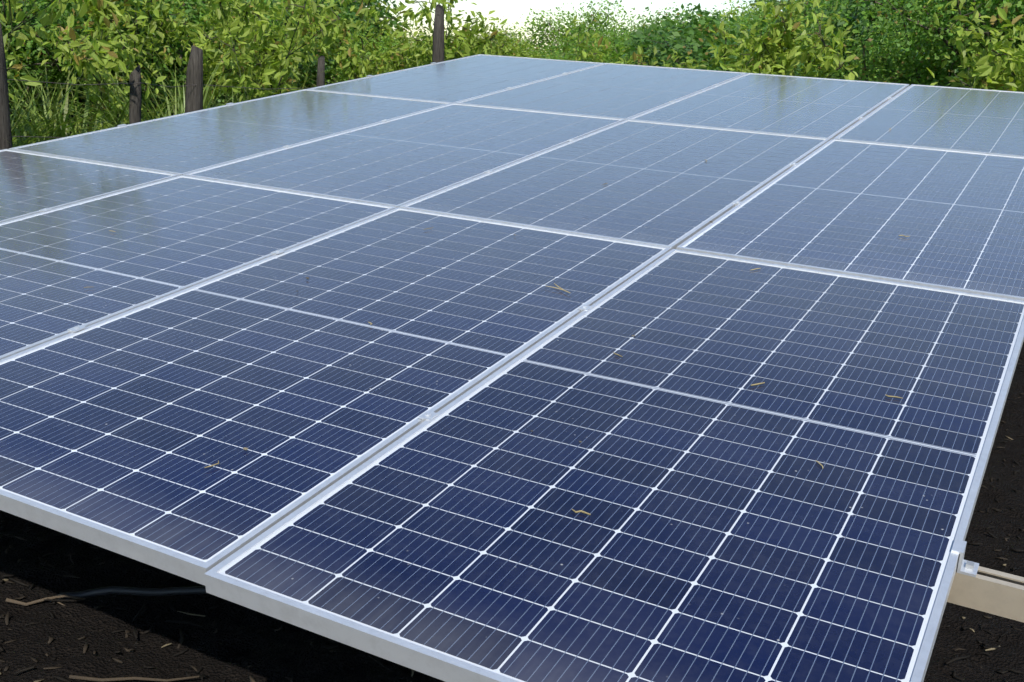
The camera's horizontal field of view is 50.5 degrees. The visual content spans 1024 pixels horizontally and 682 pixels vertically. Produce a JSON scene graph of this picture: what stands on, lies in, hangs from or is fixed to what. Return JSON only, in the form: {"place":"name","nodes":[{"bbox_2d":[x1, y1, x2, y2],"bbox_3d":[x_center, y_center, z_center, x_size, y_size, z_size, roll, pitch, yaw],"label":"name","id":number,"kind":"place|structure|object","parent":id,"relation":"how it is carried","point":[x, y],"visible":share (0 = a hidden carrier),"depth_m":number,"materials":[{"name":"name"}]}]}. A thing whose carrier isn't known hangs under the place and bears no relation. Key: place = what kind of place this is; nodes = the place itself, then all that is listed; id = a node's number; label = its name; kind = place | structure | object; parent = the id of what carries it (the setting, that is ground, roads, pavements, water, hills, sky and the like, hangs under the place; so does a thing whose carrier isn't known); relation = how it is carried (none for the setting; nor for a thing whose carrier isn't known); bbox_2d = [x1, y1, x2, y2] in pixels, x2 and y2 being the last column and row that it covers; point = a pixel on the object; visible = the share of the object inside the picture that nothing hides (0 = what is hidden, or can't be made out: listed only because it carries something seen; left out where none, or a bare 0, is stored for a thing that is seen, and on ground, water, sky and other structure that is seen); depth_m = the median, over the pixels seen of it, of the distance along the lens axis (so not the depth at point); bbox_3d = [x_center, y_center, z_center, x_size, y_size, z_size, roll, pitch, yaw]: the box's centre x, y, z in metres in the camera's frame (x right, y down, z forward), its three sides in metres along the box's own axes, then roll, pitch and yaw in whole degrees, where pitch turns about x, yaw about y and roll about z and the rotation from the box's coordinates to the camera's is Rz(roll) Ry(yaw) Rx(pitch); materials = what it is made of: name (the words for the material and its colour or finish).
{"place":"outdoors","nodes":[
{"label":"outdoors","id":0,"kind":"place"},
{"bbox_2d":[0,94,1023,681],"bbox_3d":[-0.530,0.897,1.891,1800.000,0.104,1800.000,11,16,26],"label":"ground","id":1,"kind":"structure","parent":0,"point":[268,652],"depth_m":2.69,"materials":[{"name":"soil"}]},
{"bbox_2d":[0,22,12,149],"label":"fence post","id":2,"kind":"object","parent":1,"relation":"on","point":[5,134],"visible":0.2,"depth_m":5.79,"materials":[{"name":"brown wood"}]},
{"bbox_2d":[0,0,31,96],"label":"bush","id":3,"kind":"object","parent":1,"relation":"on","point":[10,57],"visible":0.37,"depth_m":7.14,"materials":[{"name":"green plant"}]},
{"bbox_2d":[0,0,94,134],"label":"shrub","id":4,"kind":"object","parent":1,"relation":"on","point":[36,60],"visible":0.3,"depth_m":9.38,"materials":[{"name":"green plant"}]},
{"bbox_2d":[11,122,89,146],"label":"grass tuft","id":5,"kind":"object","parent":1,"relation":"on","point":[41,134],"visible":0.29,"depth_m":6.51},
{"bbox_2d":[0,0,118,106],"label":"bush","id":6,"kind":"object","parent":1,"relation":"on","point":[51,17],"visible":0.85,"depth_m":6.01,"materials":[{"name":"green plant"}]},
{"bbox_2d":[8,66,112,145],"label":"grass tuft","id":7,"kind":"object","parent":1,"relation":"on","point":[35,130],"visible":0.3,"depth_m":6.68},
{"bbox_2d":[10,80,110,140],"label":"grass tuft","id":8,"kind":"object","parent":1,"relation":"on","point":[36,115],"visible":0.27,"depth_m":7.09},
{"bbox_2d":[8,70,116,144],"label":"grass tuft","id":9,"kind":"object","parent":1,"relation":"on","point":[38,112],"visible":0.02,"depth_m":8.04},
{"bbox_2d":[9,25,122,138],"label":"shrub","id":10,"kind":"object","parent":1,"relation":"on","point":[82,89],"visible":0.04,"depth_m":10.50,"materials":[{"name":"green plant"}]},
{"bbox_2d":[12,51,121,146],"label":"grass tuft","id":11,"kind":"object","parent":1,"relation":"on","point":[25,127],"visible":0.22,"depth_m":6.90,"materials":[{"name":"plant"}]},
{"bbox_2d":[8,61,125,146],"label":"grass tuft","id":12,"kind":"object","parent":1,"relation":"on","point":[57,135],"visible":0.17,"depth_m":6.99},
{"bbox_2d":[10,56,123,145],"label":"grass tuft","id":13,"kind":"object","parent":1,"relation":"on","point":[15,111],"visible":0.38,"depth_m":6.73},
{"bbox_2d":[7,47,174,138],"bbox_3d":[-3.218,-1.527,8.124,1.700,1.276,1.981,-1,15,-19],"label":"grass tuft","id":14,"kind":"object","parent":1,"relation":"on","point":[71,100],"visible":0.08,"depth_m":7.98,"materials":[{"name":"plant"}]},
{"bbox_2d":[9,41,178,143],"bbox_3d":[-2.972,-1.343,7.267,1.583,1.382,2.023,5,14,2],"label":"grass tuft","id":15,"kind":"object","parent":1,"relation":"on","point":[63,134],"visible":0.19,"depth_m":7.31,"materials":[{"name":"plant"}]},
{"bbox_2d":[10,62,177,146],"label":"grass tuft","id":16,"kind":"object","parent":1,"relation":"on","point":[57,98],"visible":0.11,"depth_m":7.06,"materials":[{"name":"plant"}]},
{"bbox_2d":[0,0,191,134],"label":"shrub","id":17,"kind":"object","parent":1,"relation":"on","point":[74,11],"visible":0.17,"depth_m":9.52,"materials":[{"name":"green plant"}]},
{"bbox_2d":[9,71,182,143],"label":"grass tuft","id":18,"kind":"object","parent":1,"relation":"on","point":[66,118],"visible":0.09,"depth_m":7.15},
{"bbox_2d":[36,0,168,128],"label":"bush","id":19,"kind":"object","parent":1,"relation":"on","point":[79,63],"visible":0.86,"depth_m":7.36,"materials":[{"name":"green plant"}]},
{"bbox_2d":[50,60,184,129],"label":"grass tuft","id":20,"kind":"object","parent":1,"relation":"on","point":[168,112],"visible":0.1,"depth_m":7.63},
{"bbox_2d":[14,1,228,134],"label":"shrub","id":21,"kind":"object","parent":1,"relation":"on","point":[173,68],"visible":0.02,"depth_m":11.68,"materials":[{"name":"green plant"}]},
{"bbox_2d":[29,62,219,127],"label":"grass tuft","id":22,"kind":"object","parent":1,"relation":"on","point":[145,109],"visible":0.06,"depth_m":8.92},
{"bbox_2d":[20,66,236,139],"bbox_3d":[-2.650,-1.352,7.659,1.777,1.250,2.281,-4,17,-30],"label":"grass tuft","id":23,"kind":"object","parent":1,"relation":"on","point":[93,109],"visible":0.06,"depth_m":7.93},
{"bbox_2d":[29,58,228,124],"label":"grass tuft","id":24,"kind":"object","parent":1,"relation":"on","point":[179,99],"visible":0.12,"depth_m":9.04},
{"bbox_2d":[5,594,255,681],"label":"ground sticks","id":25,"kind":"object","parent":1,"relation":"on","point":[96,679],"visible":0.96,"depth_m":2.35,"materials":[{"name":"wood"}]},
{"bbox_2d":[56,586,208,599],"bbox_3d":[0.127,0.742,2.672,2.718,0.079,0.360,6,14,8],"label":"cable","id":26,"kind":"object","parent":1,"relation":"on","point":[100,591],"visible":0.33,"depth_m":2.74,"materials":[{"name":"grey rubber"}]},
{"bbox_2d":[35,27,232,127],"bbox_3d":[-2.291,-1.423,7.672,2.103,1.438,1.842,-8,19,-40],"label":"grass tuft","id":27,"kind":"object","parent":1,"relation":"on","point":[119,90],"visible":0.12,"depth_m":7.42,"materials":[{"name":"plant"}]},
{"bbox_2d":[129,65,141,123],"bbox_3d":[-2.342,-0.952,6.789,0.100,1.508,0.101,11,16,26],"label":"fence post","id":28,"kind":"object","parent":1,"relation":"on","point":[135,102],"visible":0.21,"depth_m":6.62,"materials":[{"name":"brown wood"}]},
{"bbox_2d":[68,0,206,126],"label":"bush","id":29,"kind":"object","parent":1,"relation":"on","point":[151,8],"visible":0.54,"depth_m":8.96,"materials":[{"name":"green plant"}]},
{"bbox_2d":[60,49,228,119],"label":"grass tuft","id":30,"kind":"object","parent":1,"relation":"on","point":[168,94],"visible":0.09,"depth_m":9.50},
{"bbox_2d":[46,49,259,128],"bbox_3d":[-2.355,-1.295,7.443,1.714,1.287,1.998,-4,16,-30],"label":"grass tuft","id":31,"kind":"object","parent":1,"relation":"on","point":[179,111],"visible":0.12,"depth_m":7.35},
{"bbox_2d":[73,48,296,121],"bbox_3d":[-2.405,-1.504,8.175,2.321,1.327,1.538,16,18,39],"label":"grass tuft","id":32,"kind":"object","parent":1,"relation":"on","point":[173,98],"visible":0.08,"depth_m":8.18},
{"bbox_2d":[185,45,202,112],"bbox_3d":[-2.107,-1.105,7.185,0.136,1.645,0.128,11,16,26],"label":"fence post","id":33,"kind":"object","parent":1,"relation":"on","point":[194,92],"visible":0.22,"depth_m":7.00,"materials":[{"name":"brown wood"}]},
{"bbox_2d":[40,0,356,124],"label":"shrub","id":34,"kind":"object","parent":1,"relation":"on","point":[192,5],"visible":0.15,"depth_m":10.68,"materials":[{"name":"green plant"}]},
{"bbox_2d":[152,0,259,105],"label":"bush","id":35,"kind":"object","parent":1,"relation":"on","point":[213,20],"visible":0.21,"depth_m":10.19,"materials":[{"name":"green plant"}]},
{"bbox_2d":[144,3,307,114],"bbox_3d":[-4.535,-4.052,14.496,4.317,2.910,3.971,15,18,36],"label":"shrub","id":36,"kind":"object","parent":1,"relation":"on","point":[247,92],"depth_m":13.99,"materials":[{"name":"green plant"}]},
{"bbox_2d":[117,42,345,106],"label":"grass tuft","id":37,"kind":"object","parent":1,"relation":"on","point":[244,97],"visible":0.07,"depth_m":8.76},
{"bbox_2d":[178,0,315,102],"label":"bush","id":38,"kind":"object","parent":1,"relation":"on","point":[208,41],"visible":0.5,"depth_m":8.94,"materials":[{"name":"green plant"}]},
{"bbox_2d":[203,10,294,102],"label":"bush","id":39,"kind":"object","parent":1,"relation":"on","point":[271,80],"visible":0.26,"depth_m":9.21,"materials":[{"name":"green plant"}]},
{"bbox_2d":[218,0,341,89],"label":"bush","id":40,"kind":"object","parent":1,"relation":"on","point":[295,2],"visible":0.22,"depth_m":9.64,"materials":[{"name":"green plant"}]},
{"bbox_2d":[197,0,374,100],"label":"bush","id":41,"kind":"object","parent":1,"relation":"on","point":[272,67],"visible":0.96,"depth_m":8.27,"materials":[{"name":"green plant"}]},
{"bbox_2d":[203,0,401,106],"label":"shrub","id":42,"kind":"object","parent":1,"relation":"on","point":[381,15],"visible":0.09,"depth_m":14.40,"materials":[{"name":"green plant"}]},
{"bbox_2d":[225,0,396,102],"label":"shrub","id":43,"kind":"object","parent":1,"relation":"on","point":[385,7],"visible":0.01,"depth_m":20.59,"materials":[{"name":"green plant"}]},
{"bbox_2d":[316,56,324,86],"bbox_3d":[-1.495,-1.339,8.296,0.096,1.635,0.132,11,16,26],"label":"fence post","id":44,"kind":"object","parent":1,"relation":"on","point":[321,72],"visible":0.12,"depth_m":8.13,"materials":[{"name":"brown wood"}]},
{"bbox_2d":[7,79,299,137],"bbox_3d":[-2.634,-1.117,6.080,0.052,0.674,8.360,12,16,27],"label":"fence wire","id":45,"kind":"object","parent":44,"relation":"attached to","point":[125,83],"visible":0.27,"depth_m":6.35,"materials":[{"name":"grey"}]},
{"bbox_2d":[297,0,415,78],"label":"bush","id":46,"kind":"object","parent":1,"relation":"on","point":[367,47],"visible":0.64,"depth_m":11.29,"materials":[{"name":"green plant"}]},
{"bbox_2d":[290,14,424,88],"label":"shrub","id":47,"kind":"object","parent":1,"relation":"on","point":[357,54],"visible":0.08,"depth_m":13.26,"materials":[{"name":"green plant"}]},
{"bbox_2d":[340,29,403,74],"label":"shrub","id":48,"kind":"object","parent":1,"relation":"on","point":[382,40],"visible":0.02,"depth_m":13.86,"materials":[{"name":"green plant"}]},
{"bbox_2d":[348,24,446,78],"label":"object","id":49,"kind":"object","parent":1,"relation":"on","point":[370,68],"visible":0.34,"depth_m":11.32,"materials":[{"name":"green plant"}]},
{"bbox_2d":[377,36,424,70],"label":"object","id":50,"kind":"object","parent":1,"relation":"on","point":[403,58],"visible":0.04,"depth_m":12.30,"materials":[{"name":"green plant"}]},
{"bbox_2d":[379,13,455,60],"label":"shrub","id":51,"kind":"object","parent":1,"relation":"on","point":[412,29],"visible":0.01,"depth_m":17.41,"materials":[{"name":"green plant"}]},
{"bbox_2d":[365,20,474,70],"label":"bush","id":52,"kind":"object","parent":1,"relation":"on","point":[392,50],"visible":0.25,"depth_m":11.77,"materials":[{"name":"green plant"}]},
{"bbox_2d":[396,17,472,66],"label":"bush","id":53,"kind":"object","parent":1,"relation":"on","point":[426,38],"visible":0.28,"depth_m":11.13,"materials":[{"name":"green plant"}]},
{"bbox_2d":[432,4,443,62],"bbox_3d":[-0.680,-1.897,9.700,0.126,2.136,0.185,-6,18,-36],"label":"fence post","id":54,"kind":"object","parent":1,"relation":"on","point":[438,46],"visible":0.22,"depth_m":9.51,"materials":[{"name":"brown wood"}]},
{"bbox_2d":[396,0,514,60],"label":"bush","id":55,"kind":"object","parent":1,"relation":"on","point":[472,45],"visible":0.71,"depth_m":11.51,"materials":[{"name":"green plant"}]},
{"bbox_2d":[420,12,569,60],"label":"shrub","id":56,"kind":"object","parent":1,"relation":"on","point":[515,52],"visible":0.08,"depth_m":14.89,"materials":[{"name":"green plant"}]},
{"bbox_2d":[466,24,531,53],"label":"shrub","id":57,"kind":"object","parent":1,"relation":"on","point":[510,35],"visible":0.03,"depth_m":21.80,"materials":[{"name":"green plant"}]},
{"bbox_2d":[0,357,1023,681],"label":"ground debris","id":58,"kind":"object","parent":1,"relation":"on","point":[182,621],"visible":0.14,"depth_m":2.72,"materials":[{"name":"plant"}]},
{"bbox_2d":[501,40,553,58],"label":"shrub","id":59,"kind":"object","parent":1,"relation":"on","point":[537,52],"visible":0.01,"depth_m":19.18,"materials":[{"name":"green plant"}]},
{"bbox_2d":[519,17,610,59],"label":"shrub","id":60,"kind":"object","parent":1,"relation":"on","point":[575,43],"visible":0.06,"depth_m":20.73,"materials":[{"name":"green plant"}]},
{"bbox_2d":[511,0,650,54],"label":"shrub","id":61,"kind":"object","parent":1,"relation":"on","point":[556,30],"visible":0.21,"depth_m":21.49,"materials":[{"name":"green plant"}]},
{"bbox_2d":[550,36,623,61],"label":"shrub","id":62,"kind":"object","parent":1,"relation":"on","point":[576,50],"depth_m":16.94,"materials":[{"name":"green plant"}]},
{"bbox_2d":[528,13,656,60],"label":"shrub","id":63,"kind":"object","parent":1,"relation":"on","point":[623,32],"visible":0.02,"depth_m":17.91,"materials":[{"name":"green plant"}]},
{"bbox_2d":[555,21,639,61],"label":"shrub","id":64,"kind":"object","parent":1,"relation":"on","point":[595,31],"visible":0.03,"depth_m":16.56,"materials":[{"name":"green plant"}]},
{"bbox_2d":[554,15,658,66],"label":"bush","id":65,"kind":"object","parent":1,"relation":"on","point":[607,43],"visible":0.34,"depth_m":10.17,"materials":[{"name":"green plant"}]},
{"bbox_2d":[571,24,657,63],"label":"shrub","id":66,"kind":"object","parent":1,"relation":"on","point":[617,53],"visible":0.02,"depth_m":14.45,"materials":[{"name":"green plant"}]},
{"bbox_2d":[588,4,740,63],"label":"shrub","id":67,"kind":"object","parent":1,"relation":"on","point":[693,14],"visible":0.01,"depth_m":14.53,"materials":[{"name":"green plant"}]},
{"bbox_2d":[607,2,775,59],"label":"shrub","id":68,"kind":"object","parent":1,"relation":"on","point":[653,21],"visible":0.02,"depth_m":16.44,"materials":[{"name":"green plant"}]},
{"bbox_2d":[635,3,772,36],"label":"shrub","id":69,"kind":"object","parent":1,"relation":"on","point":[690,10],"depth_m":17.52,"materials":[{"name":"green plant"}]},
{"bbox_2d":[653,0,766,26],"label":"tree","id":70,"kind":"object","parent":1,"relation":"on","point":[733,11],"depth_m":23.12,"materials":[{"name":"green plant"}]},
{"bbox_2d":[661,12,770,73],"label":"bush","id":71,"kind":"object","parent":1,"relation":"on","point":[721,48],"visible":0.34,"depth_m":9.35,"materials":[{"name":"green plant"}]},
{"bbox_2d":[614,3,829,75],"bbox_3d":[2.632,-2.867,13.034,2.900,2.336,3.966,6,14,7],"label":"shrub","id":72,"kind":"object","parent":1,"relation":"on","point":[693,43],"visible":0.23,"depth_m":12.49,"materials":[{"name":"green plant"}]},
{"bbox_2d":[694,0,782,32],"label":"shrub","id":73,"kind":"object","parent":1,"relation":"on","point":[739,12],"depth_m":23.14,"materials":[{"name":"green plant"}]},
{"bbox_2d":[712,7,776,31],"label":"shrub","id":74,"kind":"object","parent":1,"relation":"on","point":[755,13],"depth_m":19.96,"materials":[{"name":"green plant"}]},
{"bbox_2d":[644,22,863,79],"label":"shrub","id":75,"kind":"object","parent":1,"relation":"on","point":[819,65],"visible":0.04,"depth_m":14.63,"materials":[{"name":"green plant"}]},
{"bbox_2d":[718,19,801,75],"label":"bush","id":76,"kind":"object","parent":1,"relation":"on","point":[773,36],"visible":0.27,"depth_m":9.11,"materials":[{"name":"green plant"}]},
{"bbox_2d":[742,0,810,17],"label":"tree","id":77,"kind":"object","parent":1,"relation":"on","point":[775,3],"visible":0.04,"depth_m":58.51,"materials":[{"name":"green plant"}]},
{"bbox_2d":[739,0,848,33],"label":"shrub","id":78,"kind":"object","parent":1,"relation":"on","point":[829,6],"visible":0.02,"depth_m":21.11,"materials":[{"name":"green plant"}]},
{"bbox_2d":[737,0,858,79],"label":"bush","id":79,"kind":"object","parent":1,"relation":"on","point":[789,35],"visible":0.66,"depth_m":9.01,"materials":[{"name":"green plant"}]},
{"bbox_2d":[736,0,877,53],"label":"shrub","id":80,"kind":"object","parent":1,"relation":"on","point":[810,5],"visible":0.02,"depth_m":16.04,"materials":[{"name":"green plant"}]},
{"bbox_2d":[794,12,883,81],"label":"shrub","id":81,"kind":"object","parent":1,"relation":"on","point":[834,33],"visible":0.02,"depth_m":14.72,"materials":[{"name":"green plant"}]},
{"bbox_2d":[803,0,1023,88],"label":"shrub","id":82,"kind":"object","parent":1,"relation":"on","point":[1015,9],"visible":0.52,"depth_m":11.17,"materials":[{"name":"green plant"}]},
{"bbox_2d":[830,9,1000,87],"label":"shrub","id":83,"kind":"object","parent":1,"relation":"on","point":[891,65],"visible":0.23,"depth_m":12.51,"materials":[{"name":"green plant"}]},
{"bbox_2d":[808,10,1023,86],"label":"shrub","id":84,"kind":"object","parent":1,"relation":"on","point":[847,64],"visible":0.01,"depth_m":14.01,"materials":[{"name":"green plant"}]},
{"bbox_2d":[823,0,1021,58],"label":"shrub","id":85,"kind":"object","parent":1,"relation":"on","point":[869,18],"visible":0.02,"depth_m":14.12,"materials":[{"name":"green plant"}]},
{"bbox_2d":[926,0,1023,90],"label":"bush","id":86,"kind":"object","parent":1,"relation":"on","point":[984,68],"visible":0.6,"depth_m":8.46,"materials":[{"name":"green plant"}]},
{"bbox_2d":[951,28,1023,91],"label":"bush","id":87,"kind":"object","parent":1,"relation":"on","point":[982,79],"visible":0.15,"depth_m":8.85,"materials":[{"name":"green plant"}]},
{"bbox_2d":[967,17,1023,91],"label":"bush","id":88,"kind":"object","parent":1,"relation":"on","point":[1008,70],"visible":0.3,"depth_m":8.69,"materials":[{"name":"green plant"}]},
{"bbox_3d":[0.217,-0.409,5.221,3.900,1.493,4.587,11,16,26],"label":"support","id":89,"kind":"object","parent":1,"relation":"on","visible":0},
{"bbox_2d":[947,566,1023,622],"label":"mounting rail","id":90,"kind":"object","parent":89,"relation":"on","point":[994,592],"depth_m":1.80,"materials":[{"name":"metal"}]},
{"bbox_2d":[0,207,671,585],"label":"solar module","id":91,"kind":"object","parent":90,"relation":"on","point":[118,433],"visible":0.96,"depth_m":2.51,"materials":[{"name":"glass"}]},
{"bbox_2d":[84,128,909,514],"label":"dead leaves","id":92,"kind":"object","parent":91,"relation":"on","point":[616,354],"visible":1,"depth_m":2.45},
{"bbox_2d":[204,249,1023,681],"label":"solar module","id":93,"kind":"object","parent":90,"relation":"on","point":[728,529],"visible":1,"depth_m":1.97,"materials":[{"name":"glass"}]},
{"bbox_2d":[39,62,978,576],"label":"panel clamps","id":94,"kind":"object","parent":93,"relation":"on","point":[967,566],"visible":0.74,"depth_m":2.28,"materials":[{"name":"metal"}]},
{"bbox_2d":[0,149,179,222],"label":"solar module","id":95,"kind":"object","parent":94,"relation":"attached to","point":[32,183],"visible":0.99,"depth_m":4.32,"materials":[{"name":"glass"}]},
{"bbox_2d":[0,175,396,359],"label":"solar module","id":96,"kind":"object","parent":94,"relation":"attached to","point":[169,236],"visible":0.98,"depth_m":3.50,"materials":[{"name":"glass"}]},
{"bbox_2d":[9,89,451,174],"bbox_3d":[-1.302,-1.090,5.523,1.052,0.036,2.100,12,24,26],"label":"solar module","id":97,"kind":"object","parent":94,"relation":"attached to","point":[184,143],"visible":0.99,"depth_m":5.32,"materials":[{"name":"glass"}]},
{"bbox_2d":[183,103,624,207],"bbox_3d":[-0.374,-0.901,5.053,1.052,0.035,2.100,11,24,26],"label":"solar module","id":98,"kind":"object","parent":94,"relation":"attached to","point":[412,157],"visible":0.98,"depth_m":4.83,"materials":[{"name":"glass"}]},
{"bbox_2d":[309,54,603,102],"bbox_3d":[-0.290,-1.759,7.252,1.052,0.035,2.100,11,24,26],"label":"solar module","id":99,"kind":"object","parent":94,"relation":"attached to","point":[460,79],"visible":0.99,"depth_m":7.11,"materials":[{"name":"glass"}]},
{"bbox_2d":[456,63,746,119],"bbox_3d":[0.640,-1.572,6.781,1.052,0.037,2.100,11,24,26],"label":"solar module","id":100,"kind":"object","parent":94,"relation":"attached to","point":[617,91],"visible":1,"depth_m":6.62,"materials":[{"name":"glass"}]},
{"bbox_2d":[399,120,829,249],"bbox_3d":[0.555,-0.712,4.578,1.052,0.035,2.100,12,24,26],"label":"solar module","id":101,"kind":"object","parent":94,"relation":"attached to","point":[667,185],"visible":0.94,"depth_m":4.33,"materials":[{"name":"glass"}]},
{"bbox_2d":[627,73,908,139],"bbox_3d":[1.567,-1.381,6.303,1.052,0.035,2.100,12,24,26],"label":"solar module","id":102,"kind":"object","parent":94,"relation":"attached to","point":[827,108],"visible":1,"depth_m":6.12,"materials":[{"name":"glass"}]},
{"bbox_2d":[676,139,1023,300],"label":"solar module","id":103,"kind":"object","parent":94,"relation":"attached to","point":[853,208],"visible":0.99,"depth_m":3.81,"materials":[{"name":"glass"}]},
{"bbox_2d":[833,84,1023,156],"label":"solar module","id":104,"kind":"object","parent":94,"relation":"attached to","point":[963,119],"visible":1,"depth_m":5.67,"materials":[{"name":"glass"}]},
{"bbox_2d":[365,0,793,52],"label":"sky","id":105,"kind":"structure","parent":0,"point":[512,10],"materials":[{"name":"white"}]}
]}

